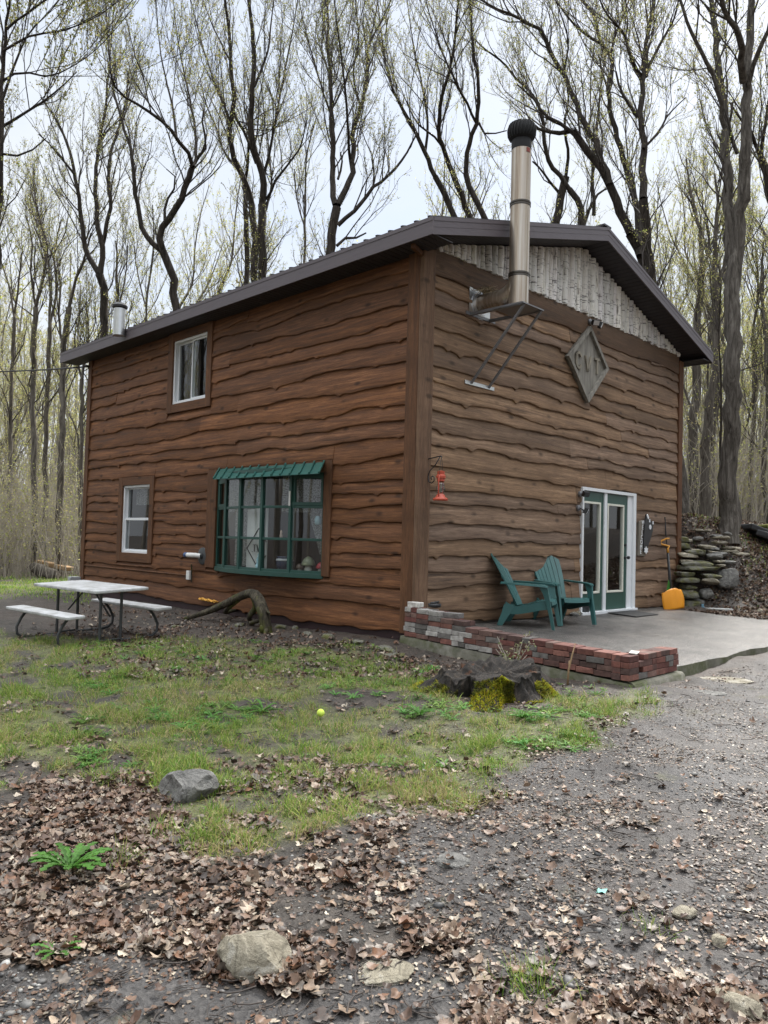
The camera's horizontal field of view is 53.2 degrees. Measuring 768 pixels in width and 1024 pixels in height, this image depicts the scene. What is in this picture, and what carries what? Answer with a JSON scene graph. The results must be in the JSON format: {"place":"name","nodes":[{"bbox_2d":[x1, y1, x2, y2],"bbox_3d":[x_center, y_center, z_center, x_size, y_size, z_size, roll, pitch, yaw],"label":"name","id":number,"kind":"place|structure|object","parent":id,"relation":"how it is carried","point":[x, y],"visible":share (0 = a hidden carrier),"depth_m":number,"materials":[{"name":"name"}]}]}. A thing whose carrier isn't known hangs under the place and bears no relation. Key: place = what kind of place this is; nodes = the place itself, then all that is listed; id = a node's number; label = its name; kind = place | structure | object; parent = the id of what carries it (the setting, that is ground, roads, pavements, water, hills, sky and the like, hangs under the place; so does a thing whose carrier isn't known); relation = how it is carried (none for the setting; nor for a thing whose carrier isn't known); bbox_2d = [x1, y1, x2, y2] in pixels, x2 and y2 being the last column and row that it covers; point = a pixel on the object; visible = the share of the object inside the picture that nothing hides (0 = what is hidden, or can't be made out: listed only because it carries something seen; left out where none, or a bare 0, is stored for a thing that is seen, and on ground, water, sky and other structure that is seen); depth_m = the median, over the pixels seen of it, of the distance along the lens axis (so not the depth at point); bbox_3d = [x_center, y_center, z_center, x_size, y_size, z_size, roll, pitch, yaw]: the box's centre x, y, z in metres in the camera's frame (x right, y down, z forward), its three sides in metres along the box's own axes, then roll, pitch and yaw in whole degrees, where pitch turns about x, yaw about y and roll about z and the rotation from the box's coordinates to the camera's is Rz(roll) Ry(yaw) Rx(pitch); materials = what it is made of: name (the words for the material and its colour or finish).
{"place":"outdoors","nodes":[
{"label":"outdoors","id":0,"kind":"place"},
{"bbox_2d":[0,516,767,1023],"bbox_3d":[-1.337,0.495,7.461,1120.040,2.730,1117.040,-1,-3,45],"label":"ground","id":1,"kind":"structure","parent":0,"point":[672,778],"depth_m":4.47,"materials":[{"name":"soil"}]},
{"bbox_2d":[0,332,30,454],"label":"forest tree","id":2,"kind":"object","parent":1,"relation":"on","point":[20,361],"visible":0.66,"depth_m":28.15,"materials":[{"name":"green plant"}]},
{"bbox_2d":[0,317,43,563],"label":"forest tree","id":3,"kind":"object","parent":1,"relation":"on","point":[17,416],"visible":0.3,"depth_m":33.19,"materials":[{"name":"green plant"}]},
{"bbox_2d":[0,146,74,561],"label":"tree","id":4,"kind":"object","parent":1,"relation":"on","point":[32,385],"visible":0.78,"depth_m":24.74,"materials":[{"name":"brown plant"}]},
{"bbox_2d":[0,300,77,474],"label":"forest tree","id":5,"kind":"object","parent":1,"relation":"on","point":[49,418],"visible":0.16,"depth_m":44.24,"materials":[{"name":"green plant"}]},
{"bbox_2d":[0,313,78,565],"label":"forest tree","id":6,"kind":"object","parent":1,"relation":"on","point":[20,423],"visible":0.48,"depth_m":30.88,"materials":[{"name":"green plant"}]},
{"bbox_2d":[0,179,80,568],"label":"tree","id":7,"kind":"object","parent":1,"relation":"on","point":[13,358],"visible":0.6,"depth_m":26.97,"materials":[{"name":"green plant"}]},
{"bbox_2d":[4,132,94,560],"bbox_3d":[-11.968,-5.391,25.829,2.652,15.267,3.832,-1,-3,45],"label":"tree","id":8,"kind":"object","parent":1,"relation":"on","point":[47,386],"visible":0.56,"depth_m":25.99,"materials":[{"name":"brown plant"}]},
{"bbox_2d":[27,560,73,578],"bbox_3d":[-9.899,1.743,22.790,1.335,0.605,0.910,0,-3,30],"label":"split log","id":9,"kind":"object","parent":1,"relation":"on","point":[49,571],"visible":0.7,"depth_m":22.57,"materials":[{"name":"brown wood"}]},
{"bbox_2d":[30,936,81,960],"bbox_3d":[-1.196,1.603,2.808,0.174,0.040,0.170,-1,-3,45],"label":"dandelion","id":10,"kind":"object","parent":1,"relation":"on","point":[48,954],"visible":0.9,"depth_m":2.81,"materials":[{"name":"green plant"}]},
{"bbox_2d":[27,320,85,517],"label":"forest tree","id":11,"kind":"object","parent":1,"relation":"on","point":[74,423],"visible":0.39,"depth_m":31.27,"materials":[{"name":"green plant"}]},
{"bbox_2d":[0,215,113,479],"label":"forest tree","id":12,"kind":"object","parent":1,"relation":"on","point":[3,328],"visible":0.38,"depth_m":36.14,"materials":[{"name":"green plant"}]},
{"bbox_2d":[28,842,111,872],"bbox_3d":[-1.433,1.589,3.510,0.348,0.085,0.349,2,-2,-16],"label":"dandelion","id":13,"kind":"object","parent":1,"relation":"on","point":[53,860],"visible":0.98,"depth_m":3.52,"materials":[{"name":"green plant"}]},
{"bbox_2d":[19,172,130,576],"bbox_3d":[-9.232,-3.982,22.811,3.976,12.216,2.168,1,-2,20],"label":"tree","id":14,"kind":"object","parent":1,"relation":"on","point":[64,334],"visible":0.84,"depth_m":22.89,"materials":[{"name":"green plant"}]},
{"bbox_2d":[3,0,159,338],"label":"forked tree","id":15,"kind":"object","parent":1,"relation":"on","point":[103,293],"visible":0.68,"depth_m":22.08,"materials":[{"name":"brown plant"}]},
{"bbox_2d":[66,317,100,552],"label":"forest tree","id":16,"kind":"object","parent":1,"relation":"on","point":[73,435],"visible":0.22,"depth_m":32.44,"materials":[{"name":"green plant"}]},
{"bbox_2d":[6,580,171,645],"bbox_3d":[-4.157,1.403,10.789,1.830,0.786,1.520,0,-3,42],"label":"picnic table","id":17,"kind":"object","parent":1,"relation":"on","point":[90,587],"visible":0.92,"depth_m":10.63,"materials":[{"name":"white plastic"}]},
{"bbox_2d":[54,240,143,575],"bbox_3d":[-9.101,-3.145,24.362,2.574,10.687,2.616,2,-2,-10],"label":"tree","id":18,"kind":"object","parent":1,"relation":"on","point":[82,406],"visible":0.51,"depth_m":24.04,"materials":[{"name":"green plant"}]},
{"bbox_2d":[0,0,224,313],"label":"corner tree","id":19,"kind":"object","parent":1,"relation":"on","point":[23,41],"visible":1,"depth_m":15.05,"materials":[{"name":"brown plant"}]},
{"bbox_2d":[99,170,154,328],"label":"tree","id":20,"kind":"object","parent":1,"relation":"on","point":[123,239],"visible":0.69,"depth_m":22.95,"materials":[{"name":"green plant"}]},
{"bbox_2d":[75,0,242,324],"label":"shaped tree","id":21,"kind":"object","parent":1,"relation":"on","point":[159,246],"visible":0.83,"depth_m":19.86,"materials":[{"name":"brown plant"}]},
{"bbox_2d":[120,159,198,324],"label":"tree","id":22,"kind":"object","parent":1,"relation":"on","point":[153,237],"visible":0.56,"depth_m":25.95,"materials":[{"name":"green plant"}]},
{"bbox_2d":[125,121,236,324],"bbox_3d":[-7.910,-5.630,28.074,4.299,16.576,4.302,4,-3,-42],"label":"forest tree","id":23,"kind":"object","parent":1,"relation":"on","point":[191,284],"visible":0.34,"depth_m":27.62,"materials":[{"name":"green plant"}]},
{"bbox_2d":[158,769,218,803],"bbox_3d":[-1.159,1.634,4.588,0.315,0.197,0.272,4,-3,-42],"label":"boulder","id":24,"kind":"object","parent":1,"relation":"on","point":[188,785],"visible":0.94,"depth_m":4.52,"materials":[{"name":"stone"}]},
{"bbox_2d":[161,818,230,845],"bbox_3d":[-0.964,1.623,3.905,0.290,0.108,0.414,-1,-3,45],"label":"grass tuft","id":25,"kind":"object","parent":1,"relation":"on","point":[178,829],"visible":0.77,"depth_m":3.90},
{"bbox_2d":[167,84,285,303],"bbox_3d":[-6.542,-6.543,30.009,4.862,18.749,4.866,2,-2,-18],"label":"forest tree","id":26,"kind":"object","parent":1,"relation":"on","point":[226,257],"visible":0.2,"depth_m":29.07,"materials":[{"name":"green plant"}]},
{"bbox_2d":[183,589,272,633],"bbox_3d":[-2.114,1.491,11.816,1.986,0.666,1.138,-1,-3,45],"label":"dead root","id":27,"kind":"object","parent":1,"relation":"on","point":[260,606],"visible":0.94,"depth_m":11.33,"materials":[{"name":"brown wood"}]},
{"bbox_2d":[178,0,285,285],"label":"leaning stem tree","id":28,"kind":"object","parent":1,"relation":"on","point":[246,247],"visible":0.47,"depth_m":23.96,"materials":[{"name":"brown plant"}]},
{"bbox_2d":[184,0,320,283],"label":"tall clustered tree","id":29,"kind":"object","parent":1,"relation":"on","point":[243,178],"visible":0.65,"depth_m":22.62,"materials":[{"name":"brown plant"}]},
{"bbox_2d":[217,930,291,982],"bbox_3d":[-0.467,1.624,2.782,0.286,0.200,0.226,2,-2,-4],"label":"boulder","id":30,"kind":"object","parent":1,"relation":"on","point":[262,952],"visible":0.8,"depth_m":2.72,"materials":[{"name":"stone"}]},
{"bbox_2d":[236,816,297,846],"bbox_3d":[-0.627,1.647,3.966,0.281,0.100,0.362,0,-3,30],"label":"grass tuft","id":31,"kind":"object","parent":1,"relation":"on","point":[269,832],"visible":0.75,"depth_m":3.98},
{"bbox_2d":[210,0,334,283],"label":"thick clustered tree","id":32,"kind":"object","parent":1,"relation":"on","point":[262,252],"visible":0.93,"depth_m":22.17,"materials":[{"name":"brown plant"}]},
{"bbox_2d":[271,51,352,265],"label":"slim tree","id":33,"kind":"object","parent":1,"relation":"on","point":[297,192],"visible":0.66,"depth_m":26.86,"materials":[{"name":"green plant"}]},
{"bbox_2d":[66,639,606,768],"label":"weeds","id":34,"kind":"object","parent":1,"relation":"on","point":[86,756],"visible":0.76,"depth_m":6.50,"materials":[{"name":"green plant"}]},
{"bbox_2d":[0,629,672,858],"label":"grass","id":35,"kind":"structure","parent":1,"relation":"on","point":[141,749],"depth_m":5.88,"materials":[{"name":"plant"}]},
{"bbox_2d":[267,0,436,262],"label":"broad forked tree","id":36,"kind":"object","parent":1,"relation":"on","point":[331,244],"visible":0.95,"depth_m":21.21,"materials":[{"name":"brown plant"}]},
{"bbox_2d":[0,279,766,525],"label":"young leaves","id":37,"kind":"object","parent":1,"relation":"on","point":[85,432],"visible":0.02,"depth_m":31.88,"materials":[{"name":"green plant"}]},
{"bbox_2d":[0,513,767,1023],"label":"dead leaves","id":38,"kind":"object","parent":1,"relation":"on","point":[680,999],"visible":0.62,"depth_m":3.31,"materials":[{"name":"brown plant"}]},
{"bbox_2d":[0,658,767,1023],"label":"leaf crumbs","id":39,"kind":"object","parent":1,"relation":"on","point":[438,984],"visible":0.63,"depth_m":3.41,"materials":[{"name":"plant"}]},
{"bbox_2d":[0,665,767,1023],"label":"fallen twigs","id":40,"kind":"object","parent":1,"relation":"on","point":[120,981],"visible":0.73,"depth_m":3.14,"materials":[{"name":"brown plant"}]},
{"bbox_2d":[0,282,767,560],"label":"young growth","id":41,"kind":"object","parent":1,"relation":"on","point":[57,430],"visible":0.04,"depth_m":31.38,"materials":[{"name":"plant"}]},
{"bbox_2d":[0,512,767,608],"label":"yard grass","id":42,"kind":"structure","parent":1,"relation":"on","point":[26,588],"depth_m":16.98,"materials":[{"name":"plant"}]},
{"bbox_2d":[0,369,767,579],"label":"brush","id":43,"kind":"object","parent":1,"relation":"on","point":[16,567],"depth_m":22.61,"materials":[{"name":"plant"}]},
{"bbox_2d":[0,218,767,515],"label":"wood","id":44,"kind":"object","parent":1,"relation":"on","point":[209,293],"depth_m":47.83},
{"bbox_2d":[358,959,413,986],"bbox_3d":[0.005,1.661,2.757,0.212,0.040,0.172,2,-2,0],"label":"flat stone","id":45,"kind":"object","parent":1,"relation":"on","point":[403,971],"visible":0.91,"depth_m":2.73,"materials":[{"name":"stone"}]},
{"bbox_2d":[60,118,713,639],"bbox_3d":[-0.295,-1.511,16.107,11.556,7.309,8.928,-1,-3,45],"label":"cabin","id":46,"kind":"object","parent":1,"relation":"on","point":[346,392],"visible":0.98,"depth_m":12.01,"materials":[{"name":"brown wood"}]},
{"bbox_2d":[116,475,155,562],"bbox_3d":[-4.835,0.152,15.302,1.440,1.685,0.318,-1,-3,45],"label":"hung window","id":47,"kind":"structure","parent":46,"relation":"in","point":[123,553],"depth_m":15.46,"materials":[{"name":"white plastic"}]},
{"bbox_2d":[166,321,215,413],"bbox_3d":[-3.461,-2.606,14.117,1.500,1.510,0.312,-1,-3,45],"label":"slider window","id":48,"kind":"structure","parent":46,"relation":"in","point":[192,400],"depth_m":14.26,"materials":[{"name":"white plastic"}]},
{"bbox_2d":[246,508,268,567],"bbox_3d":[-1.997,0.404,12.037,0.537,0.980,0.022,-1,-3,44],"label":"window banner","id":49,"kind":"object","parent":46,"relation":"attached to","point":[253,523],"depth_m":12.09,"materials":[{"name":"white fabric"}]},
{"bbox_2d":[204,460,333,578],"bbox_3d":[-1.934,0.100,12.067,3.476,1.762,0.637,-1,-3,45],"label":"bow window","id":50,"kind":"structure","parent":46,"relation":"in","point":[323,470],"depth_m":11.78,"materials":[{"name":"green paint"}]},
{"bbox_2d":[428,456,441,483],"bbox_3d":[0.657,-0.559,9.932,0.248,0.450,0.024,-1,-3,45],"label":"lantern bracket","id":51,"kind":"object","parent":46,"relation":"attached to","point":[432,468],"visible":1,"depth_m":9.95,"materials":[{"name":"black metal"}]},
{"bbox_2d":[433,457,447,500],"bbox_3d":[0.731,-0.427,9.851,0.196,0.563,0.196,1,-2,25],"label":"lantern","id":52,"kind":"object","parent":51,"relation":"hanging from","point":[440,476],"visible":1,"depth_m":9.80,"materials":[{"name":"red metal"}]},
{"bbox_2d":[565,326,608,402],"bbox_3d":[3.423,-2.481,12.886,0.083,1.305,1.307,-1,-3,45],"label":"diamond sign","id":53,"kind":"object","parent":46,"relation":"attached to","point":[586,362],"visible":1,"depth_m":12.88,"materials":[{"name":"wood"}]},
{"bbox_2d":[579,487,637,614],"bbox_3d":[3.936,0.690,13.427,0.155,2.140,1.940,-1,-3,45],"label":"patio door","id":54,"kind":"structure","parent":46,"relation":"in","point":[623,599],"depth_m":13.49,"materials":[{"name":"white plastic"}]},
{"bbox_2d":[636,514,653,555],"bbox_3d":[4.873,0.429,14.326,0.077,0.787,0.560,-1,-3,45],"label":"welcome sign","id":55,"kind":"object","parent":46,"relation":"attached to","point":[644,530],"visible":1,"depth_m":14.25,"materials":[{"name":"black metal"}]},
{"bbox_2d":[359,0,484,216],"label":"arching tree","id":56,"kind":"object","parent":1,"relation":"on","point":[448,201],"visible":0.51,"depth_m":24.02,"materials":[{"name":"brown plant"}]},
{"bbox_2d":[360,0,503,217],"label":"arching tree","id":57,"kind":"object","parent":1,"relation":"on","point":[440,118],"visible":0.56,"depth_m":23.69,"materials":[{"name":"brown plant"}]},
{"bbox_2d":[436,852,470,868],"bbox_3d":[0.331,1.671,3.664,0.181,0.065,0.140,2,-2,0],"label":"boulder","id":58,"kind":"object","parent":1,"relation":"on","point":[458,860],"visible":0.84,"depth_m":3.63,"materials":[{"name":"stone"}]},
{"bbox_2d":[415,59,496,217],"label":"forest tree","id":59,"kind":"object","parent":1,"relation":"on","point":[442,202],"visible":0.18,"depth_m":29.03,"materials":[{"name":"green plant"}]},
{"bbox_2d":[391,0,523,219],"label":"arching tree","id":60,"kind":"object","parent":1,"relation":"on","point":[465,173],"visible":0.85,"depth_m":22.56,"materials":[{"name":"brown plant"}]},
{"bbox_2d":[407,654,561,712],"bbox_3d":[1.055,1.706,7.721,2.149,0.461,2.828,-1,-3,45],"label":"tree stump","id":61,"kind":"object","parent":1,"relation":"on","point":[491,682],"visible":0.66,"depth_m":7.32,"materials":[{"name":"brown wood"}]},
{"bbox_2d":[496,631,535,660],"bbox_3d":[1.473,1.532,8.435,0.482,0.436,0.402,1,-2,16],"label":"shrub","id":62,"kind":"object","parent":1,"relation":"on","point":[506,654],"visible":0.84,"depth_m":8.36,"materials":[{"name":"beige plant"}]},
{"bbox_2d":[483,937,588,1007],"bbox_3d":[0.572,1.615,2.733,0.344,0.113,0.433,-1,-3,45],"label":"grass tuft","id":63,"kind":"object","parent":1,"relation":"on","point":[530,978],"visible":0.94,"depth_m":2.68,"materials":[{"name":"plant"}]},
{"bbox_2d":[400,635,684,687],"bbox_3d":[1.749,1.902,9.049,3.232,0.625,1.197,-1,-3,45],"label":"footing","id":64,"kind":"object","parent":1,"relation":"on","point":[470,654],"visible":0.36,"depth_m":8.28,"materials":[{"name":"concrete"}]},
{"bbox_2d":[403,607,678,681],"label":"brick wall","id":65,"kind":"structure","parent":64,"relation":"on","point":[430,624],"depth_m":8.33,"materials":[{"name":"brick"}]},
{"bbox_2d":[427,0,666,225],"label":"slender tree","id":66,"kind":"object","parent":1,"relation":"on","point":[582,217],"visible":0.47,"depth_m":24.16,"materials":[{"name":"brown plant"}]},
{"bbox_2d":[502,0,613,223],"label":"broken tree","id":67,"kind":"object","parent":1,"relation":"on","point":[556,217],"visible":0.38,"depth_m":24.76,"materials":[{"name":"brown plant"}]},
{"bbox_2d":[453,0,695,303],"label":"spreading tree","id":68,"kind":"object","parent":1,"relation":"on","point":[599,163],"visible":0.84,"depth_m":18.85,"materials":[{"name":"brown plant"}]},
{"bbox_2d":[571,0,725,284],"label":"upright tree","id":69,"kind":"object","parent":1,"relation":"on","point":[646,218],"visible":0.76,"depth_m":18.59,"materials":[{"name":"brown plant"}]},
{"bbox_2d":[562,0,767,544],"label":"tree","id":70,"kind":"object","parent":1,"relation":"on","point":[733,237],"visible":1,"depth_m":16.43,"materials":[{"name":"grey plant"}]},
{"bbox_2d":[622,160,709,513],"bbox_3d":[6.406,-3.901,17.627,1.605,8.427,1.894,2,-2,-21],"label":"leaning tree","id":71,"kind":"object","parent":1,"relation":"on","point":[685,497],"visible":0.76,"depth_m":17.52,"materials":[{"name":"brown plant"}]},
{"bbox_2d":[652,159,712,323],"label":"forest tree","id":72,"kind":"object","parent":1,"relation":"on","point":[677,287],"visible":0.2,"depth_m":28.23,"materials":[{"name":"green plant"}]},
{"bbox_2d":[672,905,697,919],"bbox_3d":[1.246,1.667,3.184,0.093,0.043,0.103,0,-3,33],"label":"flat stone","id":73,"kind":"object","parent":1,"relation":"on","point":[677,911],"visible":0.98,"depth_m":3.17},
{"bbox_2d":[684,600,700,606],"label":"wall stone","id":74,"kind":"object","parent":1,"relation":"on","point":[690,603],"visible":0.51,"depth_m":14.83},
{"bbox_2d":[681,589,698,598],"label":"wall stone","id":75,"kind":"object","parent":74,"relation":"on","point":[691,595],"visible":0.54,"depth_m":14.83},
{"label":"wall stone","id":76,"kind":"object","parent":75,"relation":"on","visible":0},
{"bbox_2d":[679,584,697,588],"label":"wall stone","id":77,"kind":"object","parent":76,"relation":"on","point":[686,586],"visible":1,"depth_m":14.90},
{"bbox_2d":[675,578,699,582],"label":"wall stone","id":78,"kind":"object","parent":77,"relation":"on","point":[688,580],"visible":1,"depth_m":14.83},
{"bbox_2d":[674,572,694,576],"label":"wall stone","id":79,"kind":"object","parent":78,"relation":"on","point":[686,574],"visible":1,"depth_m":14.94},
{"bbox_2d":[676,565,720,570],"bbox_3d":[6.238,1.111,15.208,0.772,0.097,0.470,2,-2,-5],"label":"wall stone","id":80,"kind":"object","parent":79,"relation":"on","point":[695,568],"visible":0.96,"depth_m":15.04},
{"bbox_2d":[659,106,736,513],"bbox_3d":[9.253,-5.734,22.222,2.502,12.719,2.405,1,-2,9],"label":"straight tree","id":81,"kind":"object","parent":1,"relation":"on","point":[696,376],"visible":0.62,"depth_m":21.99,"materials":[{"name":"brown plant"}]},
{"bbox_2d":[651,80,759,517],"bbox_3d":[9.689,-6.714,23.138,3.954,15.237,3.951,2,-2,-15],"label":"forest tree","id":82,"kind":"object","parent":1,"relation":"on","point":[704,367],"visible":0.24,"depth_m":22.74,"materials":[{"name":"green plant"}]},
{"bbox_2d":[648,109,767,448],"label":"forest tree","id":83,"kind":"object","parent":1,"relation":"on","point":[696,292],"visible":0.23,"depth_m":29.25,"materials":[{"name":"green plant"}]},
{"bbox_2d":[671,277,745,444],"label":"forest tree","id":84,"kind":"object","parent":1,"relation":"on","point":[743,305],"visible":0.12,"depth_m":30.41,"materials":[{"name":"green plant"}]},
{"bbox_2d":[654,214,767,517],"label":"thin dark tree","id":85,"kind":"object","parent":1,"relation":"on","point":[720,355],"visible":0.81,"depth_m":17.90,"materials":[{"name":"brown plant"}]},
{"bbox_2d":[711,933,727,947],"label":"flat stone","id":86,"kind":"object","parent":1,"relation":"on","point":[717,938],"visible":0.91,"depth_m":2.95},
{"bbox_2d":[676,90,767,516],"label":"stub tree","id":87,"kind":"object","parent":1,"relation":"on","point":[705,507],"visible":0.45,"depth_m":20.01,"materials":[{"name":"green plant"}]},
{"bbox_2d":[684,257,767,436],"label":"forest tree","id":88,"kind":"object","parent":1,"relation":"on","point":[740,358],"visible":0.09,"depth_m":36.93,"materials":[{"name":"green plant"}]},
{"bbox_2d":[700,677,753,683],"bbox_3d":[3.761,1.865,8.444,0.623,0.051,0.352,2,-2,0],"label":"flat stone","id":89,"kind":"object","parent":1,"relation":"on","point":[737,680],"visible":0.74,"depth_m":8.39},
{"bbox_2d":[716,568,738,587],"bbox_3d":[6.827,1.319,15.269,0.432,0.417,0.298,2,-5,2],"label":"wall stone","id":90,"kind":"object","parent":1,"relation":"on","point":[729,578],"visible":0.83,"depth_m":15.15,"materials":[{"name":"stone"}]},
{"bbox_2d":[690,6,767,256],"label":"edge tree","id":91,"kind":"object","parent":1,"relation":"on","point":[763,165],"visible":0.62,"depth_m":18.73,"materials":[{"name":"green plant"}]},
{"bbox_2d":[711,988,767,1022],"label":"boulder","id":92,"kind":"object","parent":1,"relation":"on","point":[738,1002],"visible":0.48,"depth_m":2.53,"materials":[{"name":"stone"}]},
{"bbox_2d":[711,90,767,385],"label":"forest tree","id":93,"kind":"object","parent":1,"relation":"on","point":[756,222],"visible":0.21,"depth_m":25.44,"materials":[{"name":"green plant"}]},
{"bbox_2d":[713,186,767,523],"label":"slim tree","id":94,"kind":"object","parent":1,"relation":"on","point":[763,320],"visible":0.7,"depth_m":22.19,"materials":[{"name":"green plant"}]},
{"bbox_2d":[733,202,767,520],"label":"slim tree","id":95,"kind":"object","parent":1,"relation":"on","point":[754,376],"visible":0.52,"depth_m":23.97,"materials":[{"name":"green plant"}]},
{"bbox_2d":[740,285,767,520],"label":"forest tree","id":96,"kind":"object","parent":1,"relation":"on","point":[759,412],"visible":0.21,"depth_m":24.24,"materials":[{"name":"green plant"}]},
{"bbox_2d":[741,523,767,541],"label":"log","id":97,"kind":"object","parent":1,"relation":"on","point":[759,531],"visible":0.8,"depth_m":16.94,"materials":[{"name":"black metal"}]},
{"bbox_2d":[0,0,767,498],"label":"sky","id":98,"kind":"structure","parent":0,"point":[411,205],"materials":[{"name":"white"}]},
{"bbox_2d":[475,607,767,680],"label":"patio","id":99,"kind":"structure","parent":0,"point":[700,641],"depth_m":10.79,"materials":[{"name":"concrete"}]},
{"bbox_2d":[491,553,560,629],"bbox_3d":[1.996,1.102,10.921,0.976,1.036,0.700,1,-2,21],"label":"adirondack chair","id":100,"kind":"object","parent":99,"relation":"on","point":[512,609],"visible":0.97,"depth_m":10.74,"materials":[{"name":"green plastic"}]},
{"bbox_2d":[531,555,596,625],"bbox_3d":[2.660,1.146,11.639,0.700,1.036,0.976,3,-2,-24],"label":"adirondack chair","id":101,"kind":"object","parent":99,"relation":"on","point":[550,571],"visible":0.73,"depth_m":11.72,"materials":[{"name":"green plastic"}]},
{"bbox_2d":[608,610,658,616],"bbox_3d":[4.312,1.756,13.267,0.520,0.015,0.840,3,0,45],"label":"doormat","id":102,"kind":"object","parent":99,"relation":"on","point":[631,613],"visible":1,"depth_m":13.20,"materials":[{"name":"rubber"}]},
{"bbox_2d":[661,538,684,609],"bbox_3d":[5.501,1.187,14.617,0.440,1.394,0.492,1,-2,13],"label":"snow shovel","id":103,"kind":"object","parent":99,"relation":"on","point":[672,598],"visible":0.96,"depth_m":14.46,"materials":[{"name":"orange plastic"}]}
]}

